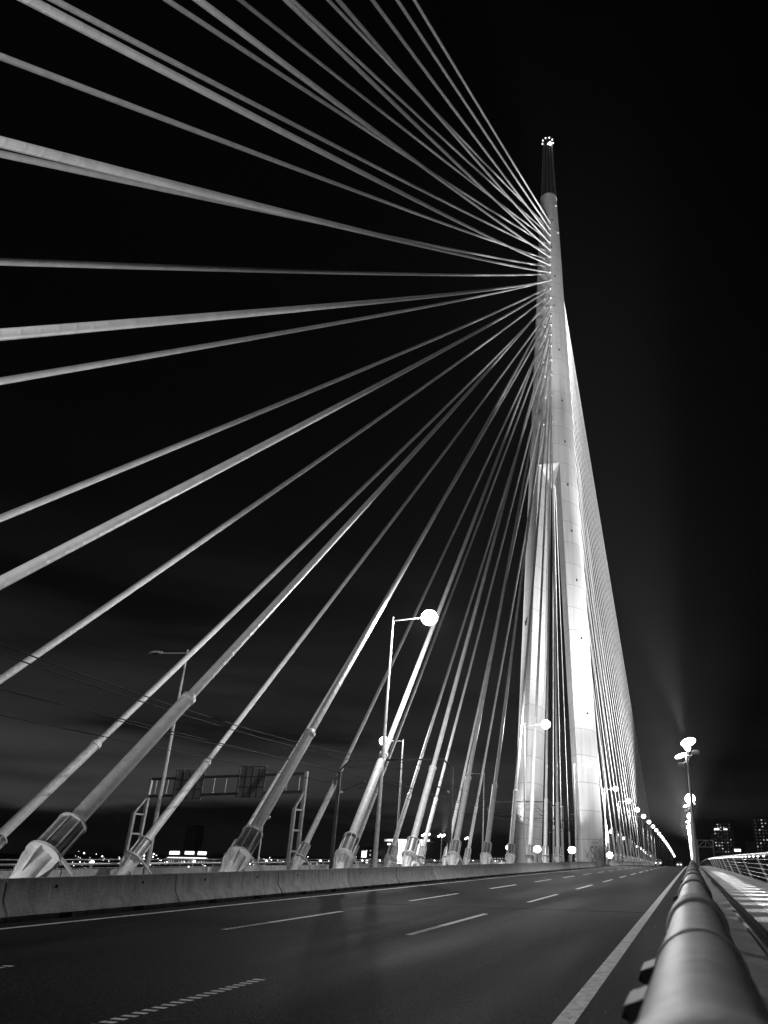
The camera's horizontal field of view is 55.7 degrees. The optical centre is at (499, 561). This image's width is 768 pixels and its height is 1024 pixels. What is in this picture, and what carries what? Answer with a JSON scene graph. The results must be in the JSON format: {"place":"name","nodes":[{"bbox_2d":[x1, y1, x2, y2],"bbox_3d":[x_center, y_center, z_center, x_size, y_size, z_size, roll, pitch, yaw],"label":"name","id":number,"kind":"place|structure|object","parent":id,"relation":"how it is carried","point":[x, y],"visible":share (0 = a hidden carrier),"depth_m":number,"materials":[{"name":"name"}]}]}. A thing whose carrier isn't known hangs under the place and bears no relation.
{"place":"outdoors","nodes":[
{"label":"outdoors","id":0,"kind":"place"},
{"bbox_2d":[7,691,565,826],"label":"overhead wire","id":1,"kind":"object","parent":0,"point":[212,743],"visible":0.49,"depth_m":31.33,"materials":[{"name":"black metal"}]},
{"bbox_2d":[0,653,608,833],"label":"overhead wire","id":2,"kind":"object","parent":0,"point":[203,720],"visible":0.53,"depth_m":25.03,"materials":[{"name":"black metal"}]},
{"bbox_2d":[0,688,615,841],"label":"overhead wire","id":3,"kind":"object","parent":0,"point":[209,740],"visible":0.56,"depth_m":25.31,"materials":[{"name":"black metal"}]},
{"bbox_2d":[0,643,622,837],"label":"overhead wire","id":4,"kind":"object","parent":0,"point":[205,715],"visible":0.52,"depth_m":25.10,"materials":[{"name":"black metal"}]},
{"bbox_2d":[0,865,687,1023],"bbox_3d":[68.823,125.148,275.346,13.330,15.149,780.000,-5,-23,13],"label":"road","id":5,"kind":"structure","parent":0,"point":[556,947],"depth_m":9.68,"materials":[{"name":"grey asphalt"}]},
{"bbox_2d":[1,873,178,922],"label":"barrier block","id":6,"kind":"structure","parent":5,"relation":"on","point":[32,899],"depth_m":15.13,"materials":[{"name":"concrete"}]},
{"bbox_2d":[174,870,280,906],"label":"barrier block","id":7,"kind":"structure","parent":5,"relation":"on","point":[198,888],"depth_m":19.69,"materials":[{"name":"concrete"}]},
{"bbox_2d":[277,868,349,896],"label":"barrier block","id":8,"kind":"structure","parent":5,"relation":"on","point":[300,882],"depth_m":24.20,"materials":[{"name":"concrete"}]},
{"bbox_2d":[347,867,398,889],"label":"barrier block","id":9,"kind":"structure","parent":5,"relation":"on","point":[367,877],"depth_m":28.74,"materials":[{"name":"concrete"}]},
{"bbox_2d":[396,866,435,885],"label":"barrier block","id":10,"kind":"structure","parent":5,"relation":"on","point":[406,875],"depth_m":33.18,"materials":[{"name":"concrete"}]},
{"bbox_2d":[433,865,464,881],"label":"barrier block","id":11,"kind":"structure","parent":5,"relation":"on","point":[441,873],"depth_m":37.65,"materials":[{"name":"concrete"}]},
{"bbox_2d":[462,864,486,878],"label":"barrier block","id":12,"kind":"structure","parent":5,"relation":"on","point":[471,871],"depth_m":42.22,"materials":[{"name":"concrete"}]},
{"bbox_2d":[484,864,505,876],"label":"barrier block","id":13,"kind":"structure","parent":5,"relation":"on","point":[493,870],"depth_m":46.55,"materials":[{"name":"concrete"}]},
{"bbox_2d":[621,860,767,1023],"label":"guard rail","id":14,"kind":"object","parent":5,"relation":"on","point":[696,970],"visible":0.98,"depth_m":0.97,"materials":[{"name":"metal"}]},
{"bbox_2d":[677,743,699,868],"bbox_3d":[8.182,10.646,30.206,1.054,6.187,0.429,-5,-23,13],"label":"light mast","id":15,"kind":"object","parent":14,"relation":"attached to","point":[687,759],"visible":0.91,"depth_m":30.41,"materials":[{"name":"metal"}]},
{"bbox_2d":[0,853,748,875],"bbox_3d":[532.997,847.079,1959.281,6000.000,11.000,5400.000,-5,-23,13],"label":"bank","id":16,"kind":"structure","parent":0,"point":[17,856],"depth_m":1878.34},
{"bbox_2d":[182,825,204,852],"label":"building","id":17,"kind":"structure","parent":16,"relation":"on","point":[193,839],"depth_m":963.26,"materials":[{"name":"black"}]},
{"bbox_2d":[164,851,223,867],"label":"apartment block","id":18,"kind":"structure","parent":16,"relation":"on","point":[186,855],"depth_m":741.79,"materials":[{"name":"grey"}]},
{"bbox_2d":[361,847,380,863],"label":"apartment block","id":19,"kind":"structure","parent":16,"relation":"on","point":[367,853],"depth_m":498.14,"materials":[{"name":"grey"}]},
{"bbox_2d":[384,837,445,862],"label":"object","id":20,"kind":"object","parent":16,"relation":"on","point":[432,846],"visible":0.31,"depth_m":428.70,"materials":[{"name":"white"}]},
{"bbox_2d":[710,822,734,871],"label":"apartment block","id":21,"kind":"structure","parent":16,"relation":"on","point":[722,837],"depth_m":625.95,"materials":[{"name":"grey"}]},
{"bbox_2d":[745,817,767,881],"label":"apartment block","id":22,"kind":"structure","parent":16,"relation":"on","point":[759,844],"depth_m":565.58,"materials":[{"name":"grey"}]},
{"bbox_2d":[0,0,767,864],"label":"sky","id":23,"kind":"structure","parent":0,"point":[654,113],"materials":[{"name":"black"}]},
{"bbox_2d":[702,866,767,909],"bbox_3d":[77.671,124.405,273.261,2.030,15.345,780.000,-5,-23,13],"label":"walkway","id":24,"kind":"structure","parent":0,"point":[755,891],"depth_m":33.96,"materials":[{"name":"white concrete"}]},
{"bbox_2d":[701,852,767,884],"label":"railing","id":25,"kind":"object","parent":24,"relation":"on","point":[714,862],"visible":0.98,"depth_m":46.47,"materials":[{"name":"grey metal"}]},
{"bbox_3d":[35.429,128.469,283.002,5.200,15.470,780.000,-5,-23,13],"label":"far walkway","id":26,"kind":"structure","parent":0,"visible":0},
{"bbox_2d":[0,861,505,869],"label":"guard rail","id":27,"kind":"object","parent":26,"relation":"on","point":[91,864],"visible":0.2,"depth_m":54.98,"materials":[{"name":"metal"}]},
{"bbox_2d":[0,859,505,869],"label":"railing","id":28,"kind":"object","parent":26,"relation":"on","point":[57,868],"visible":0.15,"depth_m":62.92,"materials":[{"name":"metal"}]},
{"bbox_3d":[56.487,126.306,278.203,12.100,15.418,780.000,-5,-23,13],"label":"track bed","id":29,"kind":"structure","parent":0,"visible":0},
{"bbox_2d":[329,758,453,868],"bbox_3d":[-7.050,16.799,46.843,8.240,7.320,0.190,-5,-23,13],"label":"catenary portal","id":30,"kind":"object","parent":29,"relation":"on","point":[339,792],"visible":0.88,"depth_m":47.16,"materials":[{"name":"metal"}]},
{"bbox_2d":[0,714,605,842],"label":"overhead wire","id":31,"kind":"object","parent":30,"relation":"hanging from","point":[211,758],"visible":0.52,"depth_m":31.40,"materials":[{"name":"black metal"}]},
{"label":"anchor plinth","id":32,"kind":"structure","parent":29,"relation":"on","visible":0},
{"bbox_2d":[0,305,545,878],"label":"stay cable","id":33,"kind":"object","parent":32,"relation":"attached to","point":[42,795],"visible":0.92,"depth_m":33.38,"materials":[{"name":"white paint"}]},
{"bbox_2d":[0,297,545,683],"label":"stay cable","id":34,"kind":"object","parent":32,"relation":"attached to","point":[38,653],"visible":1,"depth_m":35.90,"materials":[{"name":"white paint"}]},
{"bbox_2d":[114,315,544,874],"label":"stay cable","id":35,"kind":"object","parent":32,"relation":"attached to","point":[131,859],"visible":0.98,"depth_m":38.30,"materials":[{"name":"white paint"}]},
{"bbox_2d":[290,333,545,869],"bbox_3d":[-1.732,-12.593,91.453,1.352,96.336,67.534,-6,-24,17],"label":"stay cable","id":36,"kind":"object","parent":32,"relation":"attached to","point":[299,858],"visible":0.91,"depth_m":55.23,"materials":[{"name":"white paint"}]},
{"bbox_3d":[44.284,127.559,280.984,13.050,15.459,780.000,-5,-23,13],"label":"far road","id":37,"kind":"structure","parent":0,"visible":0},
{"bbox_2d":[60,868,142,876],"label":"barrier block","id":38,"kind":"structure","parent":37,"relation":"on","point":[84,872],"depth_m":31.22,"materials":[{"name":"concrete"}]},
{"bbox_2d":[143,650,188,873],"bbox_3d":[-17.905,10.174,36.359,2.655,11.560,0.450,-5,-23,13],"label":"street lamp","id":39,"kind":"object","parent":37,"relation":"on","point":[150,849],"visible":0.63,"depth_m":35.81,"materials":[{"name":"metal"}]},
{"bbox_2d":[143,867,206,873],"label":"barrier block","id":40,"kind":"structure","parent":37,"relation":"on","point":[177,870],"depth_m":36.32,"materials":[{"name":"concrete"}]},
{"bbox_2d":[123,765,308,869],"bbox_3d":[-19.617,17.971,49.198,12.700,7.501,1.300,-5,-23,13],"label":"sign gantry","id":41,"kind":"object","parent":37,"relation":"on","point":[251,782],"visible":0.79,"depth_m":50.09,"materials":[{"name":"metal"}]},
{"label":"anchor plinth","id":42,"kind":"structure","parent":0,"visible":0},
{"bbox_2d":[372,614,437,866],"bbox_3d":[-4.481,8.483,34.102,2.655,12.800,0.840,-5,-23,13],"label":"street lamp","id":43,"kind":"object","parent":42,"relation":"on","point":[376,837],"visible":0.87,"depth_m":34.07,"materials":[{"name":"paint"}]},
{"bbox_2d":[334,314,551,867],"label":"stay cable","id":44,"kind":"object","parent":42,"relation":"attached to","point":[344,857],"visible":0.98,"depth_m":35.91,"materials":[{"name":"white paint"}]},
{"bbox_2d":[401,322,551,865],"bbox_3d":[2.557,-15.663,87.459,1.352,98.600,75.127,-3,-23,9],"label":"stay cable","id":45,"kind":"object","parent":42,"relation":"attached to","point":[409,857],"visible":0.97,"depth_m":44.47,"materials":[{"name":"white paint"}]},
{"bbox_2d":[447,332,551,864],"bbox_3d":[3.439,-13.176,90.296,1.351,96.191,67.567,-3,-23,9],"label":"stay cable","id":46,"kind":"object","parent":42,"relation":"attached to","point":[453,856],"visible":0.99,"depth_m":52.87,"materials":[{"name":"white paint"}]},
{"bbox_2d":[480,343,551,863],"bbox_3d":[4.432,-10.557,93.052,1.350,93.483,60.000,-3,-23,9],"label":"stay cable","id":47,"kind":"object","parent":42,"relation":"attached to","point":[486,856],"visible":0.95,"depth_m":60.91,"materials":[{"name":"white paint"}]},
{"bbox_2d":[523,722,550,862],"bbox_3d":[3.326,20.520,62.930,2.655,12.800,0.840,-5,-23,13],"label":"street lamp","id":48,"kind":"object","parent":42,"relation":"on","point":[524,839],"visible":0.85,"depth_m":62.37,"materials":[{"name":"metal"}]},
{"bbox_3d":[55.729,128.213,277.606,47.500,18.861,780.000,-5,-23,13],"label":"bridge deck","id":49,"kind":"structure","parent":0,"visible":0},
{"bbox_2d":[514,137,604,866],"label":"pylon","id":50,"kind":"object","parent":49,"relation":"on","point":[589,831],"visible":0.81,"depth_m":118.23,"materials":[{"name":"concrete"}]},
{"bbox_2d":[0,288,545,521],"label":"stay cable","id":51,"kind":"object","parent":50,"relation":"attached to","point":[12,513],"visible":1,"depth_m":36.06,"materials":[{"name":"white paint"}]},
{"bbox_2d":[0,52,545,259],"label":"stay cable","id":52,"kind":"object","parent":50,"relation":"attached to","point":[62,80],"visible":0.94,"depth_m":37.00,"materials":[{"name":"white paint"}]},
{"bbox_2d":[0,258,545,275],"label":"stay cable","id":53,"kind":"object","parent":50,"relation":"attached to","point":[53,263],"visible":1,"depth_m":36.61,"materials":[{"name":"white paint"}]},
{"bbox_2d":[0,282,545,384],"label":"stay cable","id":54,"kind":"object","parent":50,"relation":"attached to","point":[51,372],"visible":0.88,"depth_m":36.27,"materials":[{"name":"white paint"}]},
{"bbox_2d":[0,150,545,266],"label":"stay cable","id":55,"kind":"object","parent":50,"relation":"attached to","point":[47,164],"visible":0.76,"depth_m":32.68,"materials":[{"name":"white paint"}]},
{"bbox_2d":[0,136,550,272],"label":"stay cable","id":56,"kind":"object","parent":50,"relation":"attached to","point":[14,145],"visible":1,"depth_m":23.48,"materials":[{"name":"white paint"}]},
{"bbox_2d":[0,279,550,340],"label":"stay cable","id":57,"kind":"object","parent":50,"relation":"attached to","point":[14,333],"visible":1,"depth_m":22.58,"materials":[{"name":"white paint"}]},
{"bbox_2d":[0,287,551,589],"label":"stay cable","id":58,"kind":"object","parent":50,"relation":"attached to","point":[12,576],"visible":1,"depth_m":21.58,"materials":[{"name":"white paint"}]},
{"bbox_2d":[9,296,551,877],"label":"stay cable","id":59,"kind":"object","parent":50,"relation":"attached to","point":[45,852],"visible":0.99,"depth_m":18.60,"materials":[{"name":"white paint"}]},
{"bbox_2d":[17,0,550,265],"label":"stay cable","id":60,"kind":"object","parent":50,"relation":"attached to","point":[52,12],"visible":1,"depth_m":25.33,"materials":[{"name":"white paint"}]},
{"bbox_2d":[47,0,545,251],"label":"stay cable","id":61,"kind":"object","parent":50,"relation":"attached to","point":[108,28],"visible":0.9,"depth_m":40.56,"materials":[{"name":"white paint"}]},
{"bbox_2d":[163,0,545,243],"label":"stay cable","id":62,"kind":"object","parent":50,"relation":"attached to","point":[189,14],"visible":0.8,"depth_m":47.25,"materials":[{"name":"white paint"}]},
{"bbox_2d":[192,0,550,257],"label":"stay cable","id":63,"kind":"object","parent":50,"relation":"attached to","point":[228,22],"visible":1,"depth_m":36.11,"materials":[{"name":"white paint"}]},
{"bbox_2d":[218,305,551,871],"bbox_3d":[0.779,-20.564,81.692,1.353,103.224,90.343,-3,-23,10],"label":"stay cable","id":64,"kind":"object","parent":50,"relation":"attached to","point":[238,857],"visible":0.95,"depth_m":26.96,"materials":[{"name":"white paint"}]},
{"bbox_2d":[237,0,545,237],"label":"stay cable","id":65,"kind":"object","parent":50,"relation":"attached to","point":[291,40],"visible":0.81,"depth_m":56.92,"materials":[{"name":"white paint"}]},
{"bbox_2d":[282,0,550,250],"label":"stay cable","id":66,"kind":"object","parent":50,"relation":"attached to","point":[320,33],"visible":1,"depth_m":46.20,"materials":[{"name":"white paint"}]},
{"bbox_2d":[291,0,544,231],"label":"stay cable","id":67,"kind":"object","parent":50,"relation":"attached to","point":[331,36],"visible":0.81,"depth_m":65.10,"materials":[{"name":"white paint"}]},
{"bbox_2d":[326,0,545,224],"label":"stay cable","id":68,"kind":"object","parent":50,"relation":"attached to","point":[351,24],"visible":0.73,"depth_m":67.15,"materials":[{"name":"white paint"}]},
{"bbox_2d":[335,0,550,243],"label":"stay cable","id":69,"kind":"object","parent":50,"relation":"attached to","point":[345,8],"visible":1,"depth_m":55.08,"materials":[{"name":"white paint"}]},
{"bbox_2d":[348,344,544,867],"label":"stay cable","id":70,"kind":"object","parent":50,"relation":"attached to","point":[367,813],"visible":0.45,"depth_m":69.24,"materials":[{"name":"white paint"}]},
{"bbox_2d":[370,0,550,236],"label":"stay cable","id":71,"kind":"object","parent":50,"relation":"attached to","point":[392,27],"visible":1,"depth_m":63.05,"materials":[{"name":"white paint"}]},
{"bbox_2d":[384,358,545,866],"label":"stay cable","id":72,"kind":"object","parent":50,"relation":"attached to","point":[389,855],"visible":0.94,"depth_m":70.15,"materials":[{"name":"white paint"}]},
{"bbox_2d":[395,0,550,229],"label":"stay cable","id":73,"kind":"object","parent":50,"relation":"attached to","point":[403,9],"visible":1,"depth_m":70.06,"materials":[{"name":"white paint"}]},
{"bbox_2d":[416,371,546,865],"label":"stay cable","id":74,"kind":"object","parent":50,"relation":"attached to","point":[422,852],"visible":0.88,"depth_m":78.94,"materials":[{"name":"white paint"}]},
{"bbox_2d":[413,0,550,223],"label":"stay cable","id":75,"kind":"object","parent":50,"relation":"attached to","point":[450,59],"visible":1,"depth_m":76.16,"materials":[{"name":"white paint"}]},
{"bbox_2d":[442,393,546,864],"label":"stay cable","id":76,"kind":"object","parent":50,"relation":"attached to","point":[444,859],"visible":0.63,"depth_m":82.90,"materials":[{"name":"white paint"}]},
{"bbox_2d":[463,419,544,864],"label":"stay cable","id":77,"kind":"object","parent":50,"relation":"attached to","point":[467,857],"visible":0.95,"depth_m":90.36,"materials":[{"name":"white paint"}]},
{"bbox_2d":[505,356,551,862],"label":"stay cable","id":78,"kind":"object","parent":50,"relation":"attached to","point":[510,854],"visible":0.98,"depth_m":69.21,"materials":[{"name":"white paint"}]},
{"bbox_2d":[526,370,551,862],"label":"stay cable","id":79,"kind":"object","parent":50,"relation":"attached to","point":[529,852],"visible":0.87,"depth_m":76.70,"materials":[{"name":"white paint"}]},
{"bbox_2d":[541,390,551,862],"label":"stay cable","id":80,"kind":"object","parent":50,"relation":"attached to","point":[545,854],"visible":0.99,"depth_m":83.79,"materials":[{"name":"white paint"}]},
{"bbox_2d":[551,680,554,861],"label":"stay cable","id":81,"kind":"object","parent":50,"relation":"attached to","point":[552,857],"visible":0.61,"depth_m":128.29,"materials":[{"name":"white paint"}]},
{"bbox_2d":[551,416,561,861],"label":"stay cable","id":82,"kind":"object","parent":50,"relation":"attached to","point":[558,857],"visible":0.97,"depth_m":90.17,"materials":[{"name":"white paint"}]},
{"bbox_2d":[554,498,563,861],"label":"stay cable","id":83,"kind":"object","parent":50,"relation":"attached to","point":[562,855],"visible":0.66,"depth_m":136.77,"materials":[{"name":"white paint"}]},
{"bbox_2d":[555,488,571,861],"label":"stay cable","id":84,"kind":"object","parent":50,"relation":"attached to","point":[569,858],"visible":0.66,"depth_m":143.08,"materials":[{"name":"white paint"}]},
{"bbox_2d":[587,614,622,860],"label":"stay cable","id":85,"kind":"object","parent":50,"relation":"attached to","point":[619,855],"visible":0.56,"depth_m":141.59,"materials":[{"name":"white paint"}]},
{"bbox_2d":[592,678,617,860],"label":"stay cable","id":86,"kind":"object","parent":50,"relation":"attached to","point":[615,854],"visible":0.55,"depth_m":133.94,"materials":[{"name":"white paint"}]},
{"bbox_2d":[584,573,626,860],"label":"stay cable","id":87,"kind":"object","parent":50,"relation":"attached to","point":[624,857],"visible":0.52,"depth_m":148.18,"materials":[{"name":"white paint"}]},
{"bbox_2d":[582,542,629,861],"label":"stay cable","id":88,"kind":"object","parent":50,"relation":"attached to","point":[628,858],"visible":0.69,"depth_m":154.30,"materials":[{"name":"white paint"}]},
{"bbox_2d":[579,508,633,861],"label":"stay cable","id":89,"kind":"object","parent":50,"relation":"attached to","point":[631,859],"visible":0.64,"depth_m":159.67,"materials":[{"name":"white paint"}]},
{"bbox_2d":[577,483,636,861],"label":"stay cable","id":90,"kind":"object","parent":50,"relation":"attached to","point":[634,858],"visible":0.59,"depth_m":164.23,"materials":[{"name":"white paint"}]},
{"bbox_2d":[576,467,638,861],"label":"stay cable","id":91,"kind":"object","parent":50,"relation":"attached to","point":[637,859],"visible":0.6,"depth_m":168.45,"materials":[{"name":"white paint"}]},
{"bbox_2d":[574,444,641,861],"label":"stay cable","id":92,"kind":"object","parent":50,"relation":"attached to","point":[607,655],"visible":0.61,"depth_m":171.76,"materials":[{"name":"white paint"}]},
{"bbox_2d":[573,429,643,861],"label":"stay cable","id":93,"kind":"object","parent":50,"relation":"attached to","point":[607,645],"visible":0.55,"depth_m":175.59,"materials":[{"name":"white paint"}]},
{"bbox_2d":[572,414,645,862],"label":"stay cable","id":94,"kind":"object","parent":50,"relation":"attached to","point":[607,634],"visible":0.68,"depth_m":179.00,"materials":[{"name":"white paint"}]},
{"bbox_2d":[570,386,648,862],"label":"stay cable","id":95,"kind":"object","parent":50,"relation":"attached to","point":[607,615],"visible":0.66,"depth_m":185.00,"materials":[{"name":"white paint"}]},
{"bbox_2d":[571,400,647,862],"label":"stay cable","id":96,"kind":"object","parent":50,"relation":"attached to","point":[606,620],"visible":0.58,"depth_m":181.54,"materials":[{"name":"white paint"}]},
{"bbox_2d":[569,373,650,864],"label":"stay cable","id":97,"kind":"object","parent":50,"relation":"attached to","point":[608,613],"visible":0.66,"depth_m":188.53,"materials":[{"name":"white paint"}]},
{"bbox_2d":[565,321,654,861],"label":"stay cable","id":98,"kind":"object","parent":50,"relation":"attached to","point":[606,572],"visible":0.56,"depth_m":196.07,"materials":[{"name":"white paint"}]},
{"bbox_2d":[567,347,653,864],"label":"stay cable","id":99,"kind":"object","parent":50,"relation":"attached to","point":[607,591],"visible":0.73,"depth_m":192.84,"materials":[{"name":"white paint"}]},
{"bbox_2d":[568,359,652,864],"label":"stay cable","id":100,"kind":"object","parent":50,"relation":"attached to","point":[607,600],"visible":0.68,"depth_m":190.73,"materials":[{"name":"white paint"}]},
{"bbox_2d":[566,334,654,865],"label":"stay cable","id":101,"kind":"object","parent":50,"relation":"attached to","point":[607,584],"visible":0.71,"depth_m":194.91,"materials":[{"name":"white paint"}]},
{"bbox_2d":[564,303,658,865],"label":"stay cable","id":102,"kind":"object","parent":50,"relation":"attached to","point":[606,558],"visible":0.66,"depth_m":200.72,"materials":[{"name":"white paint"}]},
{"bbox_2d":[565,315,657,865],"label":"stay cable","id":103,"kind":"object","parent":50,"relation":"attached to","point":[606,567],"visible":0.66,"depth_m":198.69,"materials":[{"name":"white paint"}]},
{"bbox_2d":[699,866,767,937],"bbox_3d":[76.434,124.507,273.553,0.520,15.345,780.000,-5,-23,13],"label":"walkway border","id":104,"kind":"object","parent":49,"relation":"on","point":[754,912],"visible":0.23,"depth_m":20.26,"materials":[{"name":"grey concrete"}]},
{"bbox_2d":[699,868,767,1010],"bbox_3d":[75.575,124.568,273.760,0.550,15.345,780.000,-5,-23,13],"label":"kerb","id":105,"kind":"structure","parent":49,"relation":"on","point":[755,957],"depth_m":10.10,"materials":[{"name":"concrete"}]},
{"bbox_2d":[699,867,767,956],"bbox_3d":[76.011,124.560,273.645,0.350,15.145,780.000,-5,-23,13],"label":"drain channel","id":106,"kind":"object","parent":49,"relation":"on","point":[757,934],"visible":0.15,"depth_m":15.95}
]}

